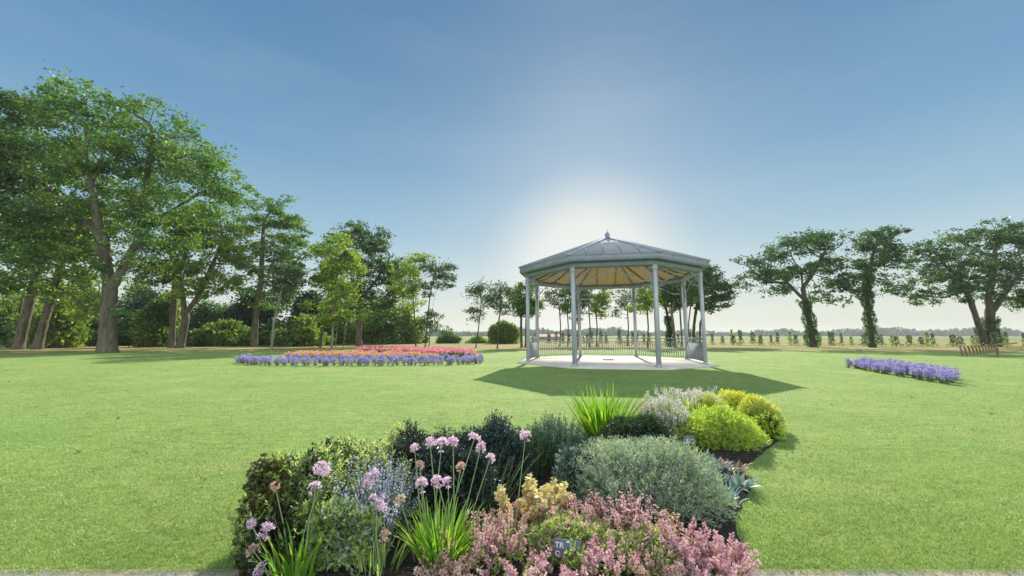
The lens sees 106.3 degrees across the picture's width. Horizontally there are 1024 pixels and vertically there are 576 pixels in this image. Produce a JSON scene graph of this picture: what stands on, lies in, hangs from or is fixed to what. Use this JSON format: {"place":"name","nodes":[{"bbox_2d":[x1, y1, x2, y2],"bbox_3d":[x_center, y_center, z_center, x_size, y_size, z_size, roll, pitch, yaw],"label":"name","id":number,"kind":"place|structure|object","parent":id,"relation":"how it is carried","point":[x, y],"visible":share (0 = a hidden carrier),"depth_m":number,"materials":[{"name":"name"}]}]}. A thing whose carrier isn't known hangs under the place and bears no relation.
{"place":"outdoors","nodes":[
{"label":"outdoors","id":0,"kind":"place"},
{"bbox_2d":[237,434,777,575],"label":"soil","id":1,"kind":"structure","parent":0,"point":[723,531],"depth_m":2.53,"materials":[{"name":"brown soil"}]},
{"bbox_2d":[228,450,294,566],"bbox_3d":[-1.467,1.291,2.286,0.350,0.639,0.315,0,-7,0],"label":"leafy shrub","id":2,"kind":"object","parent":1,"relation":"on","point":[263,474],"visible":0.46,"depth_m":2.24,"materials":[{"name":"green plant"}]},
{"bbox_2d":[236,501,306,575],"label":"garlic","id":3,"kind":"object","parent":1,"relation":"on","point":[249,567],"visible":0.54,"depth_m":2.10,"materials":[{"name":"green plant"}]},
{"bbox_2d":[224,470,329,552],"bbox_3d":[-1.357,1.323,2.266,0.565,0.495,0.517,2,-7,-13],"label":"leafy stem plant","id":4,"kind":"object","parent":1,"relation":"on","point":[318,502],"visible":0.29,"depth_m":2.19,"materials":[{"name":"green plant"}]},
{"bbox_2d":[243,461,338,575],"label":"wild garlic","id":5,"kind":"object","parent":1,"relation":"on","point":[298,565],"visible":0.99,"depth_m":2.04,"materials":[{"name":"green plant"}]},
{"bbox_2d":[244,446,362,513],"bbox_3d":[-1.315,1.334,2.559,0.725,0.545,0.635,0,-7,0],"label":"leafy stem plant","id":6,"kind":"object","parent":1,"relation":"on","point":[325,480],"visible":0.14,"depth_m":2.44,"materials":[{"name":"green plant"}]},
{"bbox_2d":[277,435,352,523],"bbox_3d":[-1.348,1.333,2.554,0.645,0.685,0.576,0,-7,0],"label":"leafy shrub","id":7,"kind":"object","parent":1,"relation":"on","point":[320,451],"visible":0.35,"depth_m":2.50,"materials":[{"name":"green plant"}]},
{"bbox_2d":[299,491,394,575],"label":"leafy shrub","id":8,"kind":"object","parent":1,"relation":"on","point":[349,521],"visible":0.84,"depth_m":2.16,"materials":[{"name":"green plant"}]},
{"bbox_2d":[333,432,395,496],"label":"leafy shrub","id":9,"kind":"object","parent":1,"relation":"on","point":[354,445],"visible":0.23,"depth_m":2.86,"materials":[{"name":"green plant"}]},
{"bbox_2d":[328,447,406,507],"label":"blue spray plant","id":10,"kind":"object","parent":1,"relation":"on","point":[350,486],"visible":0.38,"depth_m":2.54,"materials":[{"name":"plant"}]},
{"bbox_2d":[341,467,415,575],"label":"wild garlic","id":11,"kind":"object","parent":1,"relation":"on","point":[381,551],"visible":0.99,"depth_m":2.14,"materials":[{"name":"green plant"}]},
{"bbox_2d":[329,452,429,546],"bbox_3d":[-0.825,1.339,2.483,0.529,0.516,0.589,-3,-8,26],"label":"blue spray plant","id":12,"kind":"object","parent":1,"relation":"on","point":[391,510],"visible":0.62,"depth_m":2.46,"materials":[{"name":"blue plant"}]},
{"bbox_2d":[341,439,423,511],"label":"leafy stem plant","id":13,"kind":"object","parent":1,"relation":"on","point":[368,459],"visible":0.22,"depth_m":2.74,"materials":[{"name":"green plant"}]},
{"bbox_2d":[368,417,414,474],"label":"leafy shrub","id":14,"kind":"object","parent":1,"relation":"on","point":[392,435],"visible":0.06,"depth_m":3.14,"materials":[{"name":"green plant"}]},
{"bbox_2d":[388,419,455,500],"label":"dark shrub","id":15,"kind":"object","parent":1,"relation":"on","point":[408,438],"visible":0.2,"depth_m":3.03,"materials":[{"name":"green plant"}]},
{"bbox_2d":[392,431,494,574],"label":"wild garlic","id":16,"kind":"object","parent":1,"relation":"on","point":[429,538],"visible":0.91,"depth_m":2.19,"materials":[{"name":"green plant"}]},
{"bbox_2d":[413,541,484,575],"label":"pink spike plant","id":17,"kind":"object","parent":1,"relation":"on","point":[466,567],"visible":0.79,"depth_m":2.00,"materials":[{"name":"pink plant"}]},
{"bbox_2d":[406,435,500,525],"bbox_3d":[-0.449,1.387,2.862,0.784,0.593,0.697,0,-7,0],"label":"dark shrub","id":18,"kind":"object","parent":1,"relation":"on","point":[469,470],"visible":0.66,"depth_m":2.73,"materials":[{"name":"green plant"}]},
{"bbox_2d":[439,510,503,568],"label":"pink spike plant","id":19,"kind":"object","parent":1,"relation":"on","point":[479,546],"visible":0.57,"depth_m":2.16,"materials":[{"name":"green plant"}]},
{"bbox_2d":[447,447,538,519],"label":"bare twig plant","id":20,"kind":"object","parent":1,"relation":"on","point":[499,482],"visible":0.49,"depth_m":2.79,"materials":[{"name":"plant"}]},
{"bbox_2d":[448,408,539,489],"bbox_3d":[-0.199,1.440,3.442,0.895,0.701,0.759,0,-7,0],"label":"dark shrub","id":21,"kind":"object","parent":1,"relation":"on","point":[498,433],"visible":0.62,"depth_m":3.34,"materials":[{"name":"green plant"}]},
{"bbox_2d":[464,501,529,554],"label":"pink spike plant","id":22,"kind":"object","parent":1,"relation":"on","point":[506,531],"visible":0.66,"depth_m":2.29,"materials":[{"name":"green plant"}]},
{"bbox_2d":[475,534,551,575],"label":"pink spike plant","id":23,"kind":"object","parent":1,"relation":"on","point":[511,571],"visible":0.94,"depth_m":2.08,"materials":[{"name":"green plant"}]},
{"bbox_2d":[513,424,550,478],"bbox_3d":[0.126,1.489,3.525,0.488,0.473,0.458,0,-7,0],"label":"rosemary","id":24,"kind":"object","parent":1,"relation":"on","point":[535,444],"visible":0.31,"depth_m":3.49,"materials":[{"name":"green plant"}]},
{"bbox_2d":[494,472,572,526],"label":"cream spike plant","id":25,"kind":"object","parent":1,"relation":"on","point":[553,488],"visible":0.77,"depth_m":2.61,"materials":[{"name":"yellow plant"}]},
{"bbox_2d":[520,410,588,470],"bbox_3d":[0.408,1.502,3.861,0.628,0.529,0.668,-4,-8,32],"label":"rosemary","id":26,"kind":"object","parent":1,"relation":"on","point":[549,430],"visible":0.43,"depth_m":3.77,"materials":[{"name":"green plant"}]},
{"bbox_2d":[517,503,615,568],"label":"herb shrub","id":27,"kind":"object","parent":1,"relation":"on","point":[548,529],"visible":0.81,"depth_m":2.28,"materials":[{"name":"green plant"}]},
{"bbox_2d":[530,542,603,575],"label":"pink spike plant","id":28,"kind":"object","parent":1,"relation":"on","point":[564,571],"visible":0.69,"depth_m":2.03,"materials":[{"name":"pink plant"}]},
{"bbox_2d":[553,538,581,568],"bbox_3d":[0.303,1.484,2.113,0.150,0.177,0.013,3,-12,7],"label":"plant label","id":29,"kind":"object","parent":1,"relation":"on","point":[561,545],"visible":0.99,"depth_m":2.12,"materials":[{"name":"plastic"}]},
{"bbox_2d":[560,538,589,575],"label":"herb shrub","id":30,"kind":"object","parent":1,"relation":"on","point":[573,560],"visible":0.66,"depth_m":2.04,"materials":[{"name":"green plant"}]},
{"bbox_2d":[542,493,609,527],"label":"pink spike plant","id":31,"kind":"object","parent":1,"relation":"on","point":[586,508],"visible":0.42,"depth_m":2.56,"materials":[{"name":"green plant"}]},
{"bbox_2d":[550,436,605,499],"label":"silver shrub","id":32,"kind":"object","parent":1,"relation":"on","point":[563,469],"visible":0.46,"depth_m":3.09,"materials":[{"name":"blue plant"}]},
{"bbox_2d":[555,382,654,439],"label":"spiky plant","id":33,"kind":"object","parent":1,"relation":"on","point":[595,418],"visible":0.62,"depth_m":4.68,"materials":[{"name":"green plant"}]},
{"bbox_2d":[575,489,636,531],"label":"pink spike plant","id":34,"kind":"object","parent":1,"relation":"on","point":[604,519],"visible":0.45,"depth_m":2.55,"materials":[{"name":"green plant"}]},
{"bbox_2d":[578,528,655,575],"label":"pink spike plant","id":35,"kind":"object","parent":1,"relation":"on","point":[608,560],"visible":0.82,"depth_m":2.05,"materials":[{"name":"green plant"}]},
{"bbox_2d":[597,481,653,531],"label":"pink spike plant","id":36,"kind":"object","parent":1,"relation":"on","point":[636,517],"visible":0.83,"depth_m":2.40,"materials":[{"name":"pink plant"}]},
{"bbox_2d":[600,411,675,448],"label":"green shrub","id":37,"kind":"object","parent":1,"relation":"on","point":[647,424],"visible":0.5,"depth_m":3.98,"materials":[{"name":"green plant"}]},
{"bbox_2d":[600,522,682,575],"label":"herb shrub","id":38,"kind":"object","parent":1,"relation":"on","point":[626,543],"visible":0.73,"depth_m":2.13,"materials":[{"name":"green plant"}]},
{"bbox_2d":[565,434,742,528],"bbox_3d":[1.026,1.448,3.071,1.346,0.565,1.130,0,-7,0],"label":"silver shrub","id":39,"kind":"object","parent":1,"relation":"on","point":[624,462],"visible":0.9,"depth_m":2.83,"materials":[{"name":"green plant"}]},
{"bbox_2d":[617,548,698,575],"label":"pink spike plant","id":40,"kind":"object","parent":1,"relation":"on","point":[639,569],"visible":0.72,"depth_m":2.02,"materials":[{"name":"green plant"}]},
{"bbox_2d":[630,504,690,544],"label":"pink spike plant","id":41,"kind":"object","parent":1,"relation":"on","point":[674,531],"visible":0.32,"depth_m":2.29,"materials":[{"name":"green plant"}]},
{"bbox_2d":[632,391,690,442],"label":"daisy plant","id":42,"kind":"object","parent":1,"relation":"on","point":[661,409],"visible":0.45,"depth_m":4.67,"materials":[{"name":"white plant"}]},
{"bbox_2d":[640,402,697,444],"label":"pale shrub","id":43,"kind":"object","parent":1,"relation":"on","point":[676,430],"visible":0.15,"depth_m":4.64,"materials":[{"name":"grey plant"}]},
{"bbox_2d":[642,384,699,411],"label":"daisy plant","id":44,"kind":"object","parent":1,"relation":"on","point":[664,391],"visible":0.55,"depth_m":5.80,"materials":[{"name":"white plant"}]},
{"bbox_2d":[653,510,711,565],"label":"pink spike plant","id":45,"kind":"object","parent":1,"relation":"on","point":[683,548],"visible":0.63,"depth_m":2.14,"materials":[{"name":"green plant"}]},
{"bbox_2d":[658,533,728,575],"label":"pink spike plant","id":46,"kind":"object","parent":1,"relation":"on","point":[682,568],"visible":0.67,"depth_m":2.03,"materials":[{"name":"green plant"}]},
{"bbox_2d":[677,552,753,575],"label":"pink spike plant","id":47,"kind":"object","parent":1,"relation":"on","point":[726,572],"visible":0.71,"depth_m":1.99,"materials":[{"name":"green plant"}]},
{"bbox_2d":[673,401,772,455],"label":"gold shrub","id":48,"kind":"object","parent":1,"relation":"on","point":[715,424],"visible":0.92,"depth_m":4.39,"materials":[{"name":"yellow plant"}]},
{"bbox_2d":[688,529,762,575],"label":"pink spike plant","id":49,"kind":"object","parent":1,"relation":"on","point":[742,563],"visible":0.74,"depth_m":2.12,"materials":[{"name":"pink plant"}]},
{"bbox_2d":[716,388,749,412],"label":"gold shrub","id":50,"kind":"object","parent":1,"relation":"on","point":[733,398],"visible":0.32,"depth_m":5.85,"materials":[{"name":"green plant"}]},
{"bbox_2d":[715,470,763,492],"bbox_3d":[1.932,1.625,3.270,0.368,0.138,0.385,0,-7,0],"label":"felt rosette","id":51,"kind":"object","parent":1,"relation":"on","point":[738,480],"visible":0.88,"depth_m":3.25,"materials":[{"name":"green plant"}]},
{"bbox_2d":[735,393,788,430],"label":"gold shrub","id":52,"kind":"object","parent":1,"relation":"on","point":[753,405],"visible":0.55,"depth_m":5.23,"materials":[{"name":"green plant"}]},
{"bbox_2d":[750,411,786,440],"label":"gold shrub","id":53,"kind":"object","parent":1,"relation":"on","point":[770,424],"visible":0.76,"depth_m":4.80,"materials":[{"name":"yellow plant"}]},
{"bbox_2d":[0,349,1023,575],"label":"lawn","id":54,"kind":"structure","parent":0,"point":[756,357],"depth_m":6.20,"materials":[{"name":"green plant"}]},
{"bbox_2d":[0,59,257,352],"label":"oak tree","id":55,"kind":"object","parent":54,"relation":"on","point":[136,207],"visible":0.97,"depth_m":29.50,"materials":[{"name":"green plant"}]},
{"bbox_2d":[248,257,311,350],"bbox_3d":[-20.303,1.457,33.997,4.852,8.382,4.587,0,-7,0],"label":"ash tree","id":56,"kind":"object","parent":54,"relation":"on","point":[295,275],"visible":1,"depth_m":33.69,"materials":[{"name":"green plant"}]},
{"bbox_2d":[295,232,373,349],"bbox_3d":[-16.324,0.344,35.452,6.039,10.953,5.708,5,-9,-35],"label":"lime tree","id":57,"kind":"object","parent":54,"relation":"on","point":[336,267],"visible":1,"depth_m":34.99,"materials":[{"name":"green plant"}]},
{"bbox_2d":[518,231,718,369],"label":"bandstand","id":58,"kind":"structure","parent":54,"relation":"on","point":[607,261],"depth_m":17.85,"materials":[{"name":"metal"}]},
{"bbox_2d":[959,342,1016,356],"bbox_3d":[38.354,4.732,29.830,23.331,0.769,1.425,5,-8,-32],"label":"log fence","id":59,"kind":"object","parent":54,"relation":"on","point":[996,349],"visible":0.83,"depth_m":26.76,"materials":[{"name":"brown wood"}]},
{"bbox_2d":[0,336,1023,353],"bbox_3d":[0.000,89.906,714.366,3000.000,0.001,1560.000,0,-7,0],"label":"ground","id":60,"kind":"structure","parent":0,"point":[941,343],"depth_m":46.25,"materials":[{"name":"beige plant"}]},
{"bbox_2d":[0,322,26,347],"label":"thicket bush","id":61,"kind":"object","parent":60,"relation":"on","point":[6,335],"visible":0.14,"depth_m":42.10,"materials":[{"name":"green plant"}]},
{"bbox_2d":[0,292,43,327],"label":"thicket bush","id":62,"kind":"object","parent":60,"relation":"on","point":[9,306],"visible":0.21,"depth_m":44.92,"materials":[{"name":"green plant"}]},
{"bbox_2d":[0,87,74,256],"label":"oak tree","id":63,"kind":"object","parent":60,"relation":"on","point":[9,186],"visible":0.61,"depth_m":29.51,"materials":[{"name":"green plant"}]},
{"bbox_2d":[0,190,95,349],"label":"oak tree","id":64,"kind":"object","parent":60,"relation":"on","point":[11,283],"visible":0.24,"depth_m":36.57,"materials":[{"name":"green plant"}]},
{"bbox_2d":[8,297,94,347],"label":"thicket bush","id":65,"kind":"object","parent":60,"relation":"on","point":[65,334],"visible":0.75,"depth_m":40.55,"materials":[{"name":"green plant"}]},
{"bbox_2d":[20,194,129,349],"bbox_3d":[-43.043,-1.605,37.373,8.689,15.360,6.984,0,-7,0],"label":"oak tree","id":66,"kind":"object","parent":60,"relation":"on","point":[54,288],"visible":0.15,"depth_m":36.63,"materials":[{"name":"green plant"}]},
{"bbox_2d":[60,268,120,316],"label":"thicket bush","id":67,"kind":"object","parent":60,"relation":"on","point":[89,287],"visible":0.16,"depth_m":55.92,"materials":[{"name":"green plant"}]},
{"bbox_2d":[80,314,137,345],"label":"thicket bush","id":68,"kind":"object","parent":60,"relation":"on","point":[124,327],"visible":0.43,"depth_m":48.66,"materials":[{"name":"green plant"}]},
{"bbox_2d":[117,277,164,308],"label":"thicket bush","id":69,"kind":"object","parent":60,"relation":"on","point":[131,290],"visible":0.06,"depth_m":55.88,"materials":[{"name":"green plant"}]},
{"bbox_2d":[118,292,163,343],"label":"thicket bush","id":70,"kind":"object","parent":60,"relation":"on","point":[136,304],"visible":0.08,"depth_m":53.24,"materials":[{"name":"green plant"}]},
{"bbox_2d":[128,296,186,346],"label":"thicket bush","id":71,"kind":"object","parent":60,"relation":"on","point":[152,324],"visible":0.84,"depth_m":44.06,"materials":[{"name":"green plant"}]},
{"bbox_2d":[111,207,219,347],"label":"oak tree","id":72,"kind":"object","parent":60,"relation":"on","point":[171,342],"visible":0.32,"depth_m":41.53,"materials":[{"name":"green plant"}]},
{"bbox_2d":[141,200,255,347],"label":"oak tree","id":73,"kind":"object","parent":60,"relation":"on","point":[198,285],"visible":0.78,"depth_m":40.55,"materials":[{"name":"green plant"}]},
{"bbox_2d":[179,299,233,330],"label":"thicket bush","id":74,"kind":"object","parent":60,"relation":"on","point":[204,312],"visible":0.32,"depth_m":57.37,"materials":[{"name":"green plant"}]},
{"bbox_2d":[185,317,267,346],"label":"thicket bush","id":75,"kind":"object","parent":60,"relation":"on","point":[230,332],"visible":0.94,"depth_m":47.22,"materials":[{"name":"green plant"}]},
{"bbox_2d":[224,288,280,329],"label":"thicket bush","id":76,"kind":"object","parent":60,"relation":"on","point":[242,312],"visible":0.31,"depth_m":55.58,"materials":[{"name":"green plant"}]},
{"bbox_2d":[216,189,315,346],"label":"ash tree","id":77,"kind":"object","parent":60,"relation":"on","point":[285,221],"visible":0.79,"depth_m":45.48,"materials":[{"name":"green plant"}]},
{"bbox_2d":[249,279,315,326],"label":"thicket bush","id":78,"kind":"object","parent":60,"relation":"on","point":[282,322],"visible":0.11,"depth_m":59.90,"materials":[{"name":"green plant"}]},
{"bbox_2d":[262,312,336,346],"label":"thicket bush","id":79,"kind":"object","parent":60,"relation":"on","point":[305,332],"visible":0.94,"depth_m":47.56,"materials":[{"name":"green plant"}]},
{"bbox_2d":[285,290,324,331],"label":"thicket bush","id":80,"kind":"object","parent":60,"relation":"on","point":[305,295],"visible":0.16,"depth_m":55.72,"materials":[{"name":"green plant"}]},
{"bbox_2d":[311,300,362,344],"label":"thicket bush","id":81,"kind":"object","parent":60,"relation":"on","point":[349,330],"visible":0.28,"depth_m":55.35,"materials":[{"name":"green plant"}]},
{"bbox_2d":[305,219,419,345],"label":"oak tree","id":82,"kind":"object","parent":60,"relation":"on","point":[382,267],"visible":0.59,"depth_m":47.63,"materials":[{"name":"green plant"}]},
{"bbox_2d":[353,297,408,343],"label":"thicket bush","id":83,"kind":"object","parent":60,"relation":"on","point":[372,334],"visible":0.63,"depth_m":59.27,"materials":[{"name":"green plant"}]},
{"bbox_2d":[383,301,428,343],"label":"thicket bush","id":84,"kind":"object","parent":60,"relation":"on","point":[409,333],"visible":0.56,"depth_m":62.04,"materials":[{"name":"green plant"}]},
{"bbox_2d":[384,252,436,346],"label":"birch tree","id":85,"kind":"object","parent":60,"relation":"on","point":[415,275],"visible":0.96,"depth_m":41.63,"materials":[{"name":"green plant"}]},
{"bbox_2d":[414,257,459,347],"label":"birch tree","id":86,"kind":"object","parent":60,"relation":"on","point":[427,322],"visible":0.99,"depth_m":40.63,"materials":[{"name":"green plant"}]},
{"bbox_2d":[461,276,497,347],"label":"birch tree","id":87,"kind":"object","parent":60,"relation":"on","point":[477,289],"visible":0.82,"depth_m":40.45,"materials":[{"name":"green plant"}]},
{"bbox_2d":[480,279,523,348],"bbox_3d":[-1.008,2.669,38.449,4.515,7.075,3.119,0,-7,0],"label":"birch tree","id":88,"kind":"object","parent":60,"relation":"on","point":[498,297],"visible":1,"depth_m":38.48,"materials":[{"name":"green plant"}]},
{"bbox_2d":[487,319,519,343],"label":"round bush","id":89,"kind":"object","parent":60,"relation":"on","point":[509,333],"visible":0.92,"depth_m":61.57,"materials":[{"name":"green plant"}]},
{"bbox_2d":[503,280,545,347],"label":"oak tree","id":90,"kind":"object","parent":60,"relation":"on","point":[520,310],"visible":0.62,"depth_m":42.39,"materials":[{"name":"green plant"}]},
{"bbox_2d":[542,287,567,345],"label":"young tree","id":91,"kind":"object","parent":60,"relation":"on","point":[555,300],"visible":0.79,"depth_m":47.76,"materials":[{"name":"green plant"}]},
{"bbox_2d":[554,288,577,345],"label":"young tree","id":92,"kind":"object","parent":60,"relation":"on","point":[568,304],"visible":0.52,"depth_m":47.61,"materials":[{"name":"green plant"}]},
{"bbox_2d":[577,289,604,345],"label":"young tree","id":93,"kind":"object","parent":60,"relation":"on","point":[590,295],"visible":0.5,"depth_m":47.68,"materials":[{"name":"green plant"}]},
{"bbox_2d":[589,289,614,345],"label":"young tree","id":94,"kind":"object","parent":60,"relation":"on","point":[602,301],"visible":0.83,"depth_m":47.57,"materials":[{"name":"green plant"}]},
{"bbox_2d":[610,288,641,345],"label":"young tree","id":95,"kind":"object","parent":60,"relation":"on","point":[621,305],"visible":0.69,"depth_m":47.89,"materials":[{"name":"green plant"}]},
{"bbox_2d":[624,286,665,347],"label":"young tree","id":96,"kind":"object","parent":60,"relation":"on","point":[646,302],"visible":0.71,"depth_m":40.41,"materials":[{"name":"green plant"}]},
{"bbox_2d":[643,283,682,346],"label":"oak tree","id":97,"kind":"object","parent":60,"relation":"on","point":[667,318],"visible":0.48,"depth_m":44.86,"materials":[{"name":"green plant"}]},
{"bbox_2d":[658,275,697,346],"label":"oak tree","id":98,"kind":"object","parent":60,"relation":"on","point":[677,298],"visible":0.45,"depth_m":43.80,"materials":[{"name":"green plant"}]},
{"bbox_2d":[676,279,710,346],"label":"oak tree","id":99,"kind":"object","parent":60,"relation":"on","point":[691,299],"visible":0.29,"depth_m":44.91,"materials":[{"name":"green plant"}]},
{"bbox_2d":[686,264,740,342],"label":"oak tree","id":100,"kind":"object","parent":60,"relation":"on","point":[711,279],"visible":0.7,"depth_m":47.49,"materials":[{"name":"green plant"}]},
{"bbox_2d":[422,325,1023,335],"bbox_3d":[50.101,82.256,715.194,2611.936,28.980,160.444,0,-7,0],"label":"treeline","id":101,"kind":"object","parent":60,"relation":"on","point":[894,331],"visible":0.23,"depth_m":731.12,"materials":[{"name":"green plant"}]},
{"bbox_2d":[728,226,858,346],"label":"oak tree","id":102,"kind":"object","parent":60,"relation":"on","point":[820,239],"visible":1,"depth_m":44.01,"materials":[{"name":"green plant"}]},
{"bbox_2d":[833,225,918,347],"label":"oak tree","id":103,"kind":"object","parent":60,"relation":"on","point":[883,258],"visible":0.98,"depth_m":42.89,"materials":[{"name":"green plant"}]},
{"bbox_2d":[897,216,1023,346],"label":"oak tree","id":104,"kind":"object","parent":60,"relation":"on","point":[957,274],"visible":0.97,"depth_m":46.49,"materials":[{"name":"green plant"}]},
{"bbox_2d":[0,569,1023,575],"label":"path","id":105,"kind":"structure","parent":0,"point":[838,572],"depth_m":2.10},
{"bbox_2d":[0,0,1023,332],"label":"sky","id":106,"kind":"structure","parent":0,"point":[492,138],"materials":[{"name":"blue"}]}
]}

